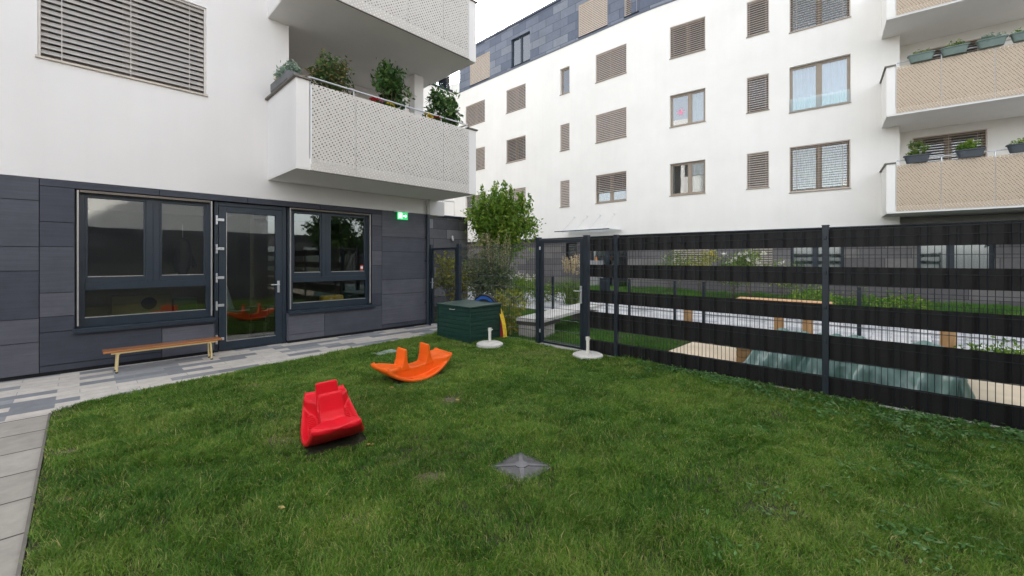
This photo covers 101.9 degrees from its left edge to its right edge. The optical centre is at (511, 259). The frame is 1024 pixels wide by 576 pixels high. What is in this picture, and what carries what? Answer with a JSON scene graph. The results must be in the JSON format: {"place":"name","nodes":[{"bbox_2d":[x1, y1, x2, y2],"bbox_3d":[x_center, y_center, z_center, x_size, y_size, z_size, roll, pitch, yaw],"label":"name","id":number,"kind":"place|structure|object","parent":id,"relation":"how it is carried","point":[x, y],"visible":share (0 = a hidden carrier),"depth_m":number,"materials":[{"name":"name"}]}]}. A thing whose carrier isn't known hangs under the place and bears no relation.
{"place":"outdoors","nodes":[
{"label":"outdoors","id":0,"kind":"place"},
{"bbox_2d":[0,415,47,575],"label":"slab path","id":1,"kind":"structure","parent":0,"point":[21,441],"depth_m":3.04,"materials":[{"name":"concrete"}]},
{"bbox_2d":[227,287,234,309],"bbox_3d":[-5.969,0.730,8.581,0.400,0.600,0.400,0,0,44],"label":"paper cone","id":2,"kind":"object","parent":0,"point":[230,306],"visible":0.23,"depth_m":8.56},
{"bbox_2d":[319,294,343,300],"bbox_3d":[-3.876,0.860,8.927,0.180,0.200,0.480,0,0,41],"label":"cushion","id":3,"kind":"object","parent":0,"point":[331,297],"visible":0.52,"depth_m":8.83,"materials":[{"name":"yellow fabric"}]},
{"bbox_2d":[8,307,690,573],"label":"ground","id":4,"kind":"structure","parent":0,"point":[435,317],"depth_m":8.21,"materials":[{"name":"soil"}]},
{"bbox_2d":[15,413,50,575],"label":"lawn edging","id":5,"kind":"object","parent":4,"relation":"on","point":[19,570],"visible":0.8,"depth_m":2.65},
{"bbox_2d":[0,325,436,422],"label":"paved walkway","id":6,"kind":"structure","parent":4,"relation":"on","point":[30,397],"depth_m":5.83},
{"bbox_2d":[102,337,221,373],"bbox_3d":[-5.249,1.439,6.307,0.250,0.322,1.380,0,0,43],"label":"child bench","id":7,"kind":"object","parent":6,"relation":"on","point":[119,351],"visible":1,"depth_m":6.18,"materials":[{"name":"brown wood"}]},
{"bbox_2d":[0,0,477,381],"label":"apartment building","id":8,"kind":"structure","parent":4,"relation":"on","point":[135,135],"depth_m":7.18,"materials":[{"name":"white paint"}]},
{"bbox_2d":[35,0,207,96],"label":"window","id":9,"kind":"structure","parent":8,"relation":"in","point":[162,43],"depth_m":6.46,"materials":[{"name":"grey metal"}]},
{"bbox_2d":[75,190,212,327],"bbox_3d":[-5.689,-0.010,6.533,0.162,1.980,1.625,0,0,44],"label":"window","id":10,"kind":"structure","parent":8,"relation":"in","point":[152,277],"depth_m":6.51,"materials":[{"name":"black metal"}]},
{"bbox_2d":[110,293,196,315],"bbox_3d":[-6.125,1.090,7.135,0.380,1.000,1.100,0,0,44],"label":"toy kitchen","id":11,"kind":"object","parent":8,"relation":"in","point":[140,303],"visible":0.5,"depth_m":6.95,"materials":[{"name":"brown wood"}]},
{"bbox_2d":[173,224,196,273],"bbox_3d":[-5.616,-0.175,7.144,0.253,0.850,0.338,0,0,44],"label":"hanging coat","id":12,"kind":"object","parent":8,"relation":"hanging from","point":[184,259],"visible":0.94,"depth_m":7.04,"materials":[{"name":"black fabric"}]},
{"bbox_2d":[216,206,281,350],"bbox_3d":[-4.730,0.328,7.514,0.146,2.505,1.045,0,0,44],"label":"door","id":13,"kind":"structure","parent":8,"relation":"in","point":[221,219],"depth_m":7.36,"materials":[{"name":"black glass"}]},
{"bbox_2d":[227,305,274,328],"bbox_3d":[-5.799,1.315,8.903,0.700,0.550,1.300,0,0,44],"label":"table","id":14,"kind":"object","parent":8,"relation":"in","point":[246,308],"visible":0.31,"depth_m":9.03,"materials":[{"name":"metal"}]},
{"bbox_2d":[248,307,267,337],"bbox_3d":[-5.259,1.280,8.591,0.320,0.620,0.310,0,0,-38],"label":"child chair","id":15,"kind":"object","parent":8,"relation":"in","point":[258,311],"visible":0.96,"depth_m":8.48,"materials":[{"name":"metal"}]},
{"bbox_2d":[270,58,301,92],"bbox_3d":[-3.898,-3.150,7.154,0.864,0.383,0.410,0,0,44],"label":"side planter","id":16,"kind":"object","parent":8,"relation":"on","point":[283,74],"visible":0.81,"depth_m":6.94,"materials":[{"name":"stone"}]},
{"bbox_2d":[286,207,370,309],"bbox_3d":[-3.723,-0.010,8.579,0.162,1.980,1.680,0,0,44],"label":"window","id":17,"kind":"structure","parent":8,"relation":"in","point":[325,273],"depth_m":8.49,"materials":[{"name":"black metal"}]},
{"bbox_2d":[305,49,355,97],"bbox_3d":[-3.240,-2.695,7.418,0.815,2.051,0.875,0,0,44],"label":"potted shrub","id":18,"kind":"object","parent":8,"relation":"on","point":[323,71],"visible":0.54,"depth_m":7.34,"materials":[{"name":"green plant"}]},
{"bbox_2d":[369,97,395,110],"bbox_3d":[-2.439,-2.905,7.880,0.282,0.331,0.541,0,0,44],"label":"flower box","id":19,"kind":"object","parent":8,"relation":"attached to","point":[376,100],"visible":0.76,"depth_m":7.82,"materials":[{"name":"red plant"}]},
{"bbox_2d":[370,57,414,112],"bbox_3d":[-2.395,-2.837,8.245,0.795,2.333,1.005,0,0,44],"label":"potted shrub","id":20,"kind":"object","parent":8,"relation":"on","point":[388,81],"visible":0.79,"depth_m":8.15,"materials":[{"name":"green plant"}]},
{"bbox_2d":[394,210,409,219],"bbox_3d":[-2.547,-1.028,9.612,0.105,0.215,0.350,0,0,44],"label":"exit sign","id":21,"kind":"object","parent":8,"relation":"attached to","point":[402,214],"visible":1,"depth_m":9.58,"materials":[{"name":"green"}]},
{"bbox_2d":[422,113,443,124],"bbox_3d":[-1.665,-2.899,8.669,0.248,0.319,0.529,0,0,44],"label":"flower box","id":22,"kind":"object","parent":8,"relation":"attached to","point":[429,115],"visible":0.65,"depth_m":8.64,"materials":[{"name":"yellow plant"}]},
{"bbox_2d":[424,82,463,127],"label":"potted shrub","id":23,"kind":"object","parent":8,"relation":"on","point":[441,103],"visible":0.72,"depth_m":9.00,"materials":[{"name":"green plant"}]},
{"bbox_2d":[423,76,458,216],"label":"building","id":24,"kind":"structure","parent":4,"relation":"on","point":[451,208],"depth_m":28.11,"materials":[{"name":"paint"}]},
{"bbox_2d":[429,243,461,324],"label":"garden gate","id":25,"kind":"structure","parent":4,"relation":"on","point":[457,250],"depth_m":9.73,"materials":[{"name":"metal"}]},
{"bbox_2d":[430,200,467,306],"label":"outbuilding","id":26,"kind":"structure","parent":4,"relation":"on","point":[446,231],"depth_m":14.38,"materials":[{"name":"silver metal"}]},
{"bbox_2d":[434,251,483,301],"bbox_3d":[-1.511,0.607,11.731,1.694,1.995,1.504,0,0,6],"label":"yellowing shrub","id":27,"kind":"object","parent":4,"relation":"on","point":[449,275],"visible":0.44,"depth_m":11.58,"materials":[{"name":"green plant"}]},
{"bbox_2d":[462,229,521,301],"bbox_3d":[-0.577,0.377,11.584,1.779,2.456,1.705,0,0,-8],"label":"feathery shrub","id":28,"kind":"object","parent":4,"relation":"on","point":[483,271],"visible":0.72,"depth_m":11.31,"materials":[{"name":"green plant"}]},
{"bbox_2d":[491,281,531,334],"bbox_3d":[-0.097,1.045,9.003,0.882,1.136,0.761,0,0,44],"label":"leafy sapling","id":29,"kind":"object","parent":4,"relation":"on","point":[505,305],"visible":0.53,"depth_m":8.87,"materials":[{"name":"green plant"}]},
{"bbox_2d":[516,303,602,337],"bbox_3d":[1.274,1.400,9.937,0.620,0.400,3.500,0,0,32],"label":"concrete bench","id":30,"kind":"object","parent":4,"relation":"on","point":[547,322],"visible":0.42,"depth_m":8.86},
{"bbox_2d":[590,261,602,285],"bbox_3d":[4.138,0.825,20.434,0.500,1.550,0.500,0,0,44],"label":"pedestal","id":31,"kind":"object","parent":4,"relation":"on","point":[597,283],"visible":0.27,"depth_m":20.21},
{"bbox_2d":[683,310,692,321],"bbox_3d":[4.157,1.325,9.806,0.200,0.550,0.200,0,0,44],"label":"timber stump","id":32,"kind":"object","parent":4,"relation":"on","point":[690,316],"visible":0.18,"depth_m":9.73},
{"bbox_2d":[431,323,1021,431],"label":"fence kerb","id":33,"kind":"structure","parent":4,"relation":"on","point":[556,346],"depth_m":5.05,"materials":[{"name":"concrete"}]},
{"bbox_2d":[460,244,534,340],"bbox_3d":[-0.354,0.630,8.594,2.265,1.860,0.022,0,0,44],"label":"fence","id":34,"kind":"object","parent":33,"relation":"on","point":[511,276],"visible":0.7,"depth_m":8.26,"materials":[{"name":"metal"}]},
{"bbox_2d":[590,221,1023,429],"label":"privacy fence","id":35,"kind":"object","parent":4,"relation":"on","point":[995,367],"visible":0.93,"depth_m":4.71,"materials":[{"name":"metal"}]},
{"bbox_2d":[535,235,589,350],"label":"garden gate","id":36,"kind":"structure","parent":35,"relation":"attached to","point":[584,287],"depth_m":7.32,"materials":[{"name":"metal"}]},
{"bbox_2d":[940,331,955,347],"bbox_3d":[7.177,1.325,6.833,0.200,0.550,0.200,0,0,44],"label":"timber stump","id":37,"kind":"object","parent":4,"relation":"on","point":[949,341],"visible":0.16,"depth_m":6.76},
{"bbox_2d":[450,0,553,83],"label":"sky","id":38,"kind":"structure","parent":0,"point":[492,16],"materials":[{"name":"white"}]},
{"bbox_2d":[17,331,1023,575],"bbox_3d":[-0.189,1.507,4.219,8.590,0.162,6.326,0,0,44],"label":"lawn grass","id":39,"kind":"structure","parent":0,"point":[530,379],"depth_m":2.97,"materials":[{"name":"plant"}]},
{"bbox_2d":[266,436,297,442],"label":"bare soil","id":40,"kind":"structure","parent":39,"relation":"on","point":[280,440],"depth_m":3.65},
{"bbox_2d":[301,379,363,446],"bbox_3d":[-1.651,1.370,3.774,0.512,0.438,1.105,-6,3,-29],"label":"toy rocker","id":41,"kind":"object","parent":39,"relation":"on","point":[329,412],"visible":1,"depth_m":3.58,"materials":[{"name":"red plastic"}]},
{"bbox_2d":[371,342,451,381],"bbox_3d":[-1.331,1.376,5.611,0.501,0.429,1.082,4,5,42],"label":"toy rocker","id":42,"kind":"object","parent":39,"relation":"on","point":[428,363],"visible":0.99,"depth_m":5.55,"materials":[{"name":"orange plastic"}]},
{"bbox_2d":[412,472,444,480],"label":"bare soil","id":43,"kind":"structure","parent":39,"relation":"on","point":[430,473],"depth_m":3.04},
{"bbox_2d":[435,397,468,401],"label":"bare soil","id":44,"kind":"structure","parent":39,"relation":"on","point":[450,399],"depth_m":4.69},
{"bbox_2d":[436,299,501,343],"bbox_3d":[-0.881,1.235,8.391,1.080,0.731,0.862,0,0,44],"label":"storage box","id":45,"kind":"object","parent":39,"relation":"on","point":[469,321],"visible":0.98,"depth_m":8.08,"materials":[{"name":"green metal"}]},
{"bbox_2d":[476,328,502,347],"bbox_3d":[-0.404,1.417,7.559,0.490,0.345,0.490,0,0,44],"label":"parasol base","id":46,"kind":"object","parent":39,"relation":"on","point":[489,343],"visible":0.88,"depth_m":7.46,"materials":[{"name":"white concrete"}]},
{"bbox_2d":[474,294,506,336],"bbox_3d":[-0.561,1.155,8.681,1.200,0.849,0.090,0,0,44],"label":"folded play tent","id":47,"kind":"object","parent":39,"relation":"on","point":[489,298],"visible":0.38,"depth_m":8.33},
{"bbox_2d":[68,352,959,508],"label":"fallen leaves","id":48,"kind":"object","parent":39,"relation":"on","point":[282,506],"visible":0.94,"depth_m":3.49,"materials":[{"name":"brown plant"}]},
{"bbox_2d":[490,452,553,483],"bbox_3d":[0.072,1.572,3.163,0.350,0.032,0.350,0,0,44],"label":"ground cover plate","id":49,"kind":"object","parent":39,"relation":"on","point":[521,465],"visible":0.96,"depth_m":3.14,"materials":[{"name":"metal"}]},
{"bbox_2d":[573,337,602,359],"bbox_3d":[1.219,1.417,6.679,0.490,0.345,0.490,0,0,44],"label":"parasol base","id":50,"kind":"object","parent":39,"relation":"on","point":[582,354],"visible":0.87,"depth_m":6.61,"materials":[{"name":"white concrete"}]},
{"bbox_2d":[394,375,1023,571],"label":"lawn weeds","id":51,"kind":"object","parent":39,"relation":"on","point":[915,541],"visible":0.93,"depth_m":2.54,"materials":[{"name":"green plant"}]},
{"bbox_2d":[626,360,1023,449],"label":"ground ivy","id":52,"kind":"object","parent":39,"relation":"on","point":[1008,433],"visible":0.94,"depth_m":4.13,"materials":[{"name":"green plant"}]},
{"bbox_2d":[434,305,689,350],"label":"courtyard grass","id":53,"kind":"structure","parent":0,"point":[597,335],"depth_m":8.46,"materials":[{"name":"plant"}]},
{"bbox_2d":[555,254,591,304],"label":"plumed grass","id":54,"kind":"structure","parent":0,"point":[571,289],"depth_m":14.72,"materials":[{"name":"green plant"}]},
{"bbox_2d":[459,0,1023,307],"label":"apartment building","id":55,"kind":"structure","parent":0,"point":[800,115],"depth_m":16.34,"materials":[{"name":"paint"}]},
{"bbox_2d":[465,100,484,127],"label":"window","id":56,"kind":"structure","parent":55,"relation":"in","point":[475,113],"depth_m":27.00,"materials":[{"name":"brown metal"}]},
{"bbox_2d":[467,195,484,216],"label":"window","id":57,"kind":"structure","parent":55,"relation":"in","point":[469,200],"depth_m":27.47,"materials":[{"name":"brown metal"}]},
{"bbox_2d":[469,51,489,86],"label":"window","id":58,"kind":"structure","parent":55,"relation":"in","point":[480,70],"depth_m":26.64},
{"bbox_2d":[476,147,484,170],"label":"window","id":59,"kind":"structure","parent":55,"relation":"in","point":[480,152],"depth_m":26.67,"materials":[{"name":"brown metal"}]},
{"bbox_2d":[506,135,525,163],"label":"window","id":60,"kind":"structure","parent":55,"relation":"in","point":[516,147],"depth_m":24.47,"materials":[{"name":"brown metal"}]},
{"bbox_2d":[506,83,525,113],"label":"window","id":61,"kind":"structure","parent":55,"relation":"in","point":[516,97],"depth_m":24.47,"materials":[{"name":"brown metal"}]},
{"bbox_2d":[507,187,525,207],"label":"window","id":62,"kind":"structure","parent":55,"relation":"in","point":[517,190],"depth_m":24.35,"materials":[{"name":"brown metal"}]},
{"bbox_2d":[511,32,529,67],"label":"window","id":63,"kind":"structure","parent":55,"relation":"in","point":[521,45],"depth_m":24.24,"materials":[{"name":"glass"}]},
{"bbox_2d":[559,180,569,207],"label":"window","id":64,"kind":"structure","parent":55,"relation":"in","point":[564,185],"depth_m":22.09,"materials":[{"name":"brown metal"}]},
{"bbox_2d":[559,123,569,151],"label":"window","id":65,"kind":"structure","parent":55,"relation":"in","point":[564,129],"depth_m":22.07,"materials":[{"name":"brown metal"}]},
{"bbox_2d":[559,67,569,95],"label":"window","id":66,"kind":"structure","parent":55,"relation":"in","point":[565,72],"depth_m":22.10,"materials":[{"name":"glass"}]},
{"bbox_2d":[566,242,576,263],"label":"window","id":67,"kind":"structure","parent":55,"relation":"in","point":[571,246],"depth_m":22.19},
{"bbox_2d":[554,213,619,232],"bbox_3d":[3.665,-1.788,20.281,3.111,0.875,1.184,0,0,44],"label":"glass canopy","id":68,"kind":"object","parent":55,"relation":"attached to","point":[590,230],"visible":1,"depth_m":19.95,"materials":[{"name":"clear glass"}]},
{"bbox_2d":[578,0,607,37],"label":"window","id":69,"kind":"structure","parent":55,"relation":"in","point":[592,13],"depth_m":20.84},
{"bbox_2d":[593,251,626,287],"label":"window","id":70,"kind":"structure","parent":55,"relation":"in","point":[607,260],"depth_m":20.85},
{"bbox_2d":[595,171,626,203],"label":"window","id":71,"kind":"structure","parent":55,"relation":"in","point":[611,187],"depth_m":20.42,"materials":[{"name":"brown metal"}]},
{"bbox_2d":[595,107,626,143],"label":"window","id":72,"kind":"structure","parent":55,"relation":"in","point":[611,125],"depth_m":20.24,"materials":[{"name":"brown metal"}]},
{"bbox_2d":[595,44,626,83],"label":"window","id":73,"kind":"structure","parent":55,"relation":"in","point":[610,64],"depth_m":20.27,"materials":[{"name":"brown metal"}]},
{"bbox_2d":[624,0,638,17],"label":"window","id":74,"kind":"structure","parent":55,"relation":"in","point":[627,2],"depth_m":19.48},
{"bbox_2d":[669,160,704,196],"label":"window","id":75,"kind":"structure","parent":55,"relation":"in","point":[688,178],"depth_m":17.87,"materials":[{"name":"brown glass"}]},
{"bbox_2d":[669,89,705,127],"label":"window","id":76,"kind":"structure","parent":55,"relation":"in","point":[693,103],"depth_m":17.86,"materials":[{"name":"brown glass"}]},
{"bbox_2d":[669,17,705,59],"bbox_3d":[7.664,-9.435,17.986,1.479,1.410,0.705,0,0,37],"label":"window","id":77,"kind":"structure","parent":55,"relation":"in","point":[687,38],"depth_m":18.01,"materials":[{"name":"brown metal"}]},
{"bbox_2d":[746,151,769,189],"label":"window","id":78,"kind":"structure","parent":55,"relation":"in","point":[757,163],"depth_m":16.28,"materials":[{"name":"brown metal"}]},
{"bbox_2d":[746,73,769,113],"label":"window","id":79,"kind":"structure","parent":55,"relation":"in","point":[757,86],"depth_m":16.30,"materials":[{"name":"brown metal"}]},
{"bbox_2d":[746,0,769,37],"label":"window","id":80,"kind":"structure","parent":55,"relation":"in","point":[757,10],"depth_m":16.40,"materials":[{"name":"brown metal"}]},
{"bbox_2d":[791,247,843,266],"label":"window","id":81,"kind":"structure","parent":55,"relation":"in","point":[808,261],"depth_m":15.48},
{"bbox_2d":[789,139,850,193],"bbox_3d":[11.290,-3.335,15.278,1.816,1.730,0.705,0,0,37],"label":"window","id":82,"kind":"structure","parent":55,"relation":"in","point":[822,166],"depth_m":15.12,"materials":[{"name":"brown metal"}]},
{"bbox_2d":[789,55,850,113],"bbox_3d":[11.178,-6.325,15.127,1.816,1.730,0.329,0,0,37],"label":"window","id":83,"kind":"structure","parent":55,"relation":"in","point":[822,84],"depth_m":15.13,"materials":[{"name":"glass"}]},
{"bbox_2d":[789,0,850,33],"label":"window","id":84,"kind":"structure","parent":55,"relation":"in","point":[803,14],"depth_m":15.18,"materials":[{"name":"brown metal"}]},
{"bbox_2d":[903,140,930,163],"bbox_3d":[12.136,-3.240,12.426,0.644,0.679,0.312,0,0,37],"label":"planter box","id":85,"kind":"object","parent":55,"relation":"attached to","point":[914,156],"visible":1,"depth_m":12.39,"materials":[{"name":"stone"}]},
{"bbox_2d":[907,48,935,63],"bbox_3d":[12.184,-6.075,12.369,0.610,0.350,0.258,0,0,37],"label":"planter box","id":86,"kind":"object","parent":55,"relation":"attached to","point":[919,57],"visible":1,"depth_m":12.32,"materials":[{"name":"green plastic"}]},
{"bbox_2d":[913,129,986,204],"bbox_3d":[14.671,-2.950,14.032,1.728,2.460,0.658,0,0,37],"label":"window","id":87,"kind":"structure","parent":55,"relation":"in","point":[943,144],"depth_m":13.91,"materials":[{"name":"brown metal"}]},
{"bbox_2d":[915,38,986,64],"bbox_3d":[14.671,-5.920,14.032,1.728,2.400,0.658,0,0,37],"label":"window","id":88,"kind":"structure","parent":55,"relation":"in","point":[972,42],"depth_m":13.91,"materials":[{"name":"brown metal"}]},
{"bbox_2d":[939,38,969,57],"bbox_3d":[12.747,-6.120,11.966,0.610,0.441,0.273,0,0,37],"label":"planter box","id":89,"kind":"object","parent":55,"relation":"attached to","point":[956,48],"visible":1,"depth_m":11.90,"materials":[{"name":"green plastic"}]},
{"bbox_2d":[917,245,993,268],"bbox_3d":[14.215,0.000,13.391,1.732,1.300,0.178,0,0,37],"label":"window","id":90,"kind":"structure","parent":55,"relation":"in","point":[948,261],"depth_m":13.33,"materials":[{"name":"glass"}]},
{"bbox_2d":[954,139,986,158],"bbox_3d":[12.984,-3.165,11.770,0.613,0.530,0.374,0,0,37],"label":"planter box","id":91,"kind":"object","parent":55,"relation":"attached to","point":[969,149],"visible":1,"depth_m":11.74,"materials":[{"name":"plastic"}]},
{"bbox_2d":[975,31,1008,49],"bbox_3d":[13.325,-6.109,11.543,0.610,0.418,0.300,0,0,37],"label":"planter box","id":92,"kind":"object","parent":55,"relation":"attached to","point":[988,41],"visible":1,"depth_m":11.49,"materials":[{"name":"green plastic"}]},
{"bbox_2d":[1005,138,1023,153],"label":"planter box","id":93,"kind":"object","parent":55,"relation":"attached to","point":[1018,147],"visible":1,"depth_m":11.22,"materials":[{"name":"plastic"}]},
{"bbox_2d":[1009,27,1023,42],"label":"planter box","id":94,"kind":"object","parent":55,"relation":"attached to","point":[1017,36],"visible":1,"depth_m":11.21,"materials":[{"name":"green plastic"}]},
{"bbox_2d":[468,291,1023,352],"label":"courtyard path","id":95,"kind":"structure","parent":0,"point":[866,333],"depth_m":9.90,"materials":[{"name":"concrete"}]},
{"bbox_2d":[461,180,545,298],"bbox_3d":[-0.391,-0.607,14.892,3.037,4.431,2.572,0,0,-33],"label":"broadleaf tree","id":96,"kind":"object","parent":95,"relation":"on","point":[501,214],"visible":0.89,"depth_m":14.34,"materials":[{"name":"green plant"}]},
{"bbox_2d":[501,286,533,304],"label":"bush","id":97,"kind":"object","parent":95,"relation":"on","point":[516,298],"visible":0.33,"depth_m":14.88,"materials":[{"name":"green plant"}]},
{"bbox_2d":[510,271,549,301],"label":"flowering bush","id":98,"kind":"object","parent":95,"relation":"on","point":[519,282],"visible":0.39,"depth_m":15.43,"materials":[{"name":"green plant"}]},
{"bbox_2d":[531,281,563,301],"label":"bush","id":99,"kind":"object","parent":95,"relation":"on","point":[549,290],"visible":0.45,"depth_m":15.99,"materials":[{"name":"green plant"}]},
{"bbox_2d":[600,278,613,290],"bbox_3d":[3.647,1.146,15.629,0.490,0.900,0.480,0,0,-36],"label":"garden chair","id":100,"kind":"object","parent":95,"relation":"on","point":[601,284],"visible":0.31,"depth_m":15.48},
{"bbox_2d":[553,276,1021,350],"bbox_3d":[4.972,1.070,9.646,14.860,1.080,0.060,0,0,44],"label":"fence","id":101,"kind":"object","parent":95,"relation":"on","point":[703,295],"visible":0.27,"depth_m":8.82,"materials":[{"name":"metal"}]},
{"bbox_2d":[670,342,1023,405],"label":"sand bed","id":102,"kind":"object","parent":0,"point":[703,349],"depth_m":5.26,"materials":[{"name":"sand"}]},
{"bbox_2d":[738,297,831,333],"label":"play beam","id":103,"kind":"structure","parent":102,"relation":"on","point":[806,327],"depth_m":8.01,"materials":[{"name":"brown wood"}]},
{"bbox_2d":[736,328,975,398],"bbox_3d":[4.650,1.334,5.863,2.460,0.533,1.815,0,0,44],"label":"covered sandpit","id":104,"kind":"object","parent":102,"relation":"on","point":[866,373],"visible":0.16,"depth_m":5.18,"materials":[{"name":"plastic"}]},
{"bbox_2d":[953,336,1023,354],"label":"bush","id":105,"kind":"object","parent":102,"relation":"on","point":[999,350],"visible":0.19,"depth_m":6.37,"materials":[{"name":"green plant"}]},
{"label":"planting bed","id":106,"kind":"structure","parent":0,"visible":0},
{"bbox_2d":[656,250,695,294],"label":"rose bush","id":107,"kind":"object","parent":106,"relation":"on","point":[669,258],"visible":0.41,"depth_m":15.52,"materials":[{"name":"green plant"}]},
{"bbox_2d":[681,249,720,295],"bbox_3d":[6.949,0.469,15.203,1.464,1.989,1.456,0,0,44],"label":"rose bush","id":108,"kind":"object","parent":106,"relation":"on","point":[705,261],"visible":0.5,"depth_m":15.00,"materials":[{"name":"green plant"}]},
{"bbox_2d":[715,252,751,297],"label":"rose bush","id":109,"kind":"object","parent":106,"relation":"on","point":[731,264],"visible":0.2,"depth_m":13.99,"materials":[{"name":"green plant"}]},
{"bbox_2d":[728,249,766,296],"bbox_3d":[7.670,0.490,13.457,1.166,1.946,1.259,0,0,44],"label":"rose bush","id":110,"kind":"object","parent":106,"relation":"on","point":[753,258],"visible":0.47,"depth_m":13.36,"materials":[{"name":"green plant"}]},
{"bbox_2d":[523,282,1023,315],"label":"bed ground cover","id":111,"kind":"object","parent":106,"relation":"on","point":[692,292],"visible":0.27,"depth_m":13.28,"materials":[{"name":"green plant"}]},
{"bbox_2d":[782,284,842,303],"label":"bush","id":112,"kind":"object","parent":111,"relation":"on","point":[812,292],"visible":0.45,"depth_m":11.48,"materials":[{"name":"green plant"}]},
{"bbox_2d":[758,258,803,298],"bbox_3d":[8.514,0.702,13.020,1.424,1.524,1.465,0,0,44],"label":"rose bush","id":113,"kind":"object","parent":106,"relation":"on","point":[784,284],"visible":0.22,"depth_m":12.88,"materials":[{"name":"green plant"}]},
{"bbox_2d":[838,287,938,309],"bbox_3d":[10.240,1.161,11.277,1.782,0.830,2.010,0,0,8],"label":"bush","id":114,"kind":"object","parent":106,"relation":"on","point":[910,299],"visible":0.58,"depth_m":11.09,"materials":[{"name":"green plant"}]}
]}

